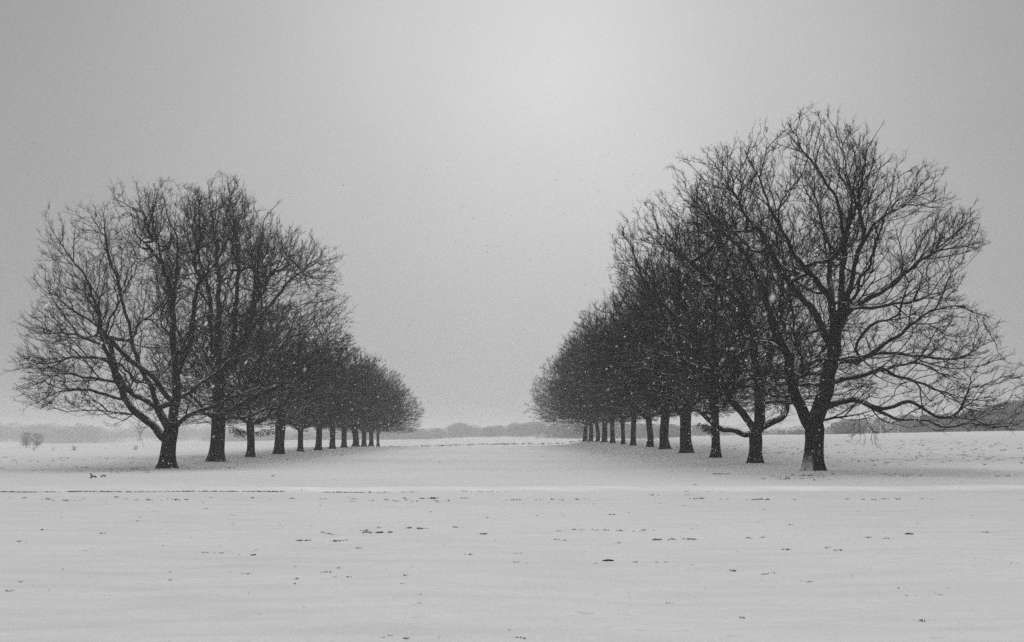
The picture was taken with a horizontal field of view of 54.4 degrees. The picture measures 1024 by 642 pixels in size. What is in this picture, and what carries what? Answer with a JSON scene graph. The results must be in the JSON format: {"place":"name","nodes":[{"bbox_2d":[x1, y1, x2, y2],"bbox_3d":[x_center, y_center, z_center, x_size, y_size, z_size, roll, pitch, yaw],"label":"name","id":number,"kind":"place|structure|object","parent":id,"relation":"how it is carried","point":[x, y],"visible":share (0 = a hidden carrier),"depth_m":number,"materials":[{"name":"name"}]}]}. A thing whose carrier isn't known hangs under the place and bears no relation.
{"place":"outdoors","nodes":[
{"label":"outdoors","id":0,"kind":"place"},
{"bbox_2d":[0,422,1023,641],"bbox_3d":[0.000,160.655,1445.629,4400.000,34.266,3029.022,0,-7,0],"label":"snowy ground","id":1,"kind":"structure","parent":0,"point":[550,590],"depth_m":16.19,"materials":[{"name":"white snow"}]},
{"bbox_2d":[19,431,32,447],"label":"bare tree","id":2,"kind":"object","parent":1,"relation":"on","point":[26,442],"visible":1,"depth_m":342.33,"materials":[{"name":"grey plant"}]},
{"bbox_2d":[30,433,43,447],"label":"bare tree","id":3,"kind":"object","parent":1,"relation":"on","point":[35,443],"visible":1,"depth_m":342.17,"materials":[{"name":"grey plant"}]},
{"bbox_2d":[0,175,289,468],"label":"bare oak tree","id":4,"kind":"object","parent":1,"relation":"on","point":[167,436],"visible":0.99,"depth_m":61.03,"materials":[{"name":"black plant"}]},
{"bbox_2d":[0,422,360,443],"bbox_3d":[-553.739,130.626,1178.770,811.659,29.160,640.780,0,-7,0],"label":"hazy woods","id":5,"kind":"object","parent":1,"relation":"on","point":[79,434],"visible":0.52,"depth_m":983.83,"materials":[{"name":"grey plant"}]},
{"bbox_2d":[138,170,356,461],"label":"bare oak tree","id":6,"kind":"object","parent":1,"relation":"on","point":[216,449],"visible":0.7,"depth_m":72.71,"materials":[{"name":"black plant"}]},
{"bbox_2d":[142,296,360,456],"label":"bare oak tree","id":7,"kind":"object","parent":1,"relation":"on","point":[250,422],"visible":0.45,"depth_m":83.05,"materials":[{"name":"black plant"}]},
{"bbox_2d":[182,304,368,453],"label":"bare oak tree","id":8,"kind":"object","parent":1,"relation":"on","point":[279,448],"visible":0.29,"depth_m":94.39,"materials":[{"name":"black plant"}]},
{"bbox_2d":[228,335,386,451],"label":"bare oak tree","id":9,"kind":"object","parent":1,"relation":"on","point":[300,448],"visible":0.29,"depth_m":106.04,"materials":[{"name":"black plant"}]},
{"bbox_2d":[260,340,388,449],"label":"bare oak tree","id":10,"kind":"object","parent":1,"relation":"on","point":[318,445],"visible":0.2,"depth_m":117.09,"materials":[{"name":"black plant"}]},
{"bbox_2d":[279,346,398,448],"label":"bare oak tree","id":11,"kind":"object","parent":1,"relation":"on","point":[332,440],"visible":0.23,"depth_m":127.69,"materials":[{"name":"black plant"}]},
{"bbox_2d":[286,354,404,447],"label":"bare oak tree","id":12,"kind":"object","parent":1,"relation":"on","point":[343,437],"visible":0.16,"depth_m":138.85,"materials":[{"name":"black plant"}]},
{"bbox_2d":[309,362,408,446],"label":"bare oak tree","id":13,"kind":"object","parent":1,"relation":"on","point":[355,438],"visible":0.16,"depth_m":150.59,"materials":[{"name":"black plant"}]},
{"bbox_2d":[326,370,414,446],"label":"bare oak tree","id":14,"kind":"object","parent":1,"relation":"on","point":[364,442],"visible":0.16,"depth_m":161.64,"materials":[{"name":"black plant"}]},
{"bbox_2d":[335,368,422,445],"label":"bare oak tree","id":15,"kind":"object","parent":1,"relation":"on","point":[371,441],"visible":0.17,"depth_m":172.13,"materials":[{"name":"black plant"}]},
{"bbox_2d":[347,381,424,446],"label":"bare oak tree","id":16,"kind":"object","parent":1,"relation":"on","point":[379,432],"visible":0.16,"depth_m":183.37,"materials":[{"name":"black plant"}]},
{"bbox_2d":[0,439,1023,638],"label":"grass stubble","id":17,"kind":"object","parent":1,"relation":"on","point":[512,499],"depth_m":31.08,"materials":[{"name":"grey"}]},
{"bbox_2d":[225,418,831,441],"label":"distant woods","id":18,"kind":"object","parent":1,"relation":"on","point":[535,428],"visible":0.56,"depth_m":733.50,"materials":[{"name":"grey plant"}]},
{"bbox_2d":[524,355,642,441],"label":"bare oak tree","id":19,"kind":"object","parent":1,"relation":"on","point":[584,432],"visible":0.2,"depth_m":178.99,"materials":[{"name":"black plant"}]},
{"bbox_2d":[530,350,639,441],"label":"bare oak tree","id":20,"kind":"object","parent":1,"relation":"on","point":[590,439],"visible":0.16,"depth_m":167.69,"materials":[{"name":"black plant"}]},
{"bbox_2d":[548,355,628,441],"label":"bare oak tree","id":21,"kind":"object","parent":1,"relation":"on","point":[597,439],"visible":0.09,"depth_m":156.82,"materials":[{"name":"black plant"}]},
{"bbox_2d":[540,338,645,442],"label":"bare oak tree","id":22,"kind":"object","parent":1,"relation":"on","point":[605,422],"visible":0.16,"depth_m":145.58,"materials":[{"name":"black plant"}]},
{"bbox_2d":[547,321,657,442],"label":"bare oak tree","id":23,"kind":"object","parent":1,"relation":"on","point":[612,430],"visible":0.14,"depth_m":134.72,"materials":[{"name":"black plant"}]},
{"bbox_2d":[556,321,681,443],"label":"bare oak tree","id":24,"kind":"object","parent":1,"relation":"on","point":[622,421],"visible":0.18,"depth_m":123.62,"materials":[{"name":"black plant"}]},
{"bbox_2d":[561,301,697,445],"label":"bare oak tree","id":25,"kind":"object","parent":1,"relation":"on","point":[633,433],"visible":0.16,"depth_m":112.41,"materials":[{"name":"black plant"}]},
{"bbox_2d":[565,295,721,446],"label":"bare oak tree","id":26,"kind":"object","parent":1,"relation":"on","point":[648,419],"visible":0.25,"depth_m":101.24,"materials":[{"name":"black plant"}]},
{"bbox_2d":[577,263,748,448],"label":"bare oak tree","id":27,"kind":"object","parent":1,"relation":"on","point":[664,443],"visible":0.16,"depth_m":89.99,"materials":[{"name":"black plant"}]},
{"bbox_2d":[573,260,797,452],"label":"bare oak tree","id":28,"kind":"object","parent":1,"relation":"on","point":[686,446],"visible":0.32,"depth_m":78.89,"materials":[{"name":"black plant"}]},
{"bbox_2d":[585,220,826,457],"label":"bare oak tree","id":29,"kind":"object","parent":1,"relation":"on","point":[715,434],"visible":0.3,"depth_m":67.70,"materials":[{"name":"black plant"}]},
{"bbox_2d":[594,169,891,462],"bbox_3d":[13.126,0.169,57.534,16.517,16.281,13.471,0,-7,0],"label":"bare oak tree","id":30,"kind":"object","parent":1,"relation":"on","point":[757,427],"visible":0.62,"depth_m":56.74,"materials":[{"name":"black plant"}]},
{"bbox_2d":[665,104,1023,470],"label":"bare oak tree","id":31,"kind":"object","parent":1,"relation":"on","point":[823,403],"visible":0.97,"depth_m":45.55,"materials":[{"name":"black plant"}]},
{"bbox_2d":[762,399,1023,434],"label":"wooded belt","id":32,"kind":"object","parent":1,"relation":"on","point":[843,426],"visible":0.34,"depth_m":296.93,"materials":[{"name":"grey plant"}]},
{"bbox_2d":[0,111,1023,638],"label":"falling snow","id":33,"kind":"structure","parent":0,"point":[772,297],"depth_m":19.09,"materials":[{"name":"white snow"}]},
{"bbox_2d":[0,0,1023,433],"label":"sky","id":34,"kind":"structure","parent":0,"point":[713,69],"materials":[{"name":"grey"}]}
]}

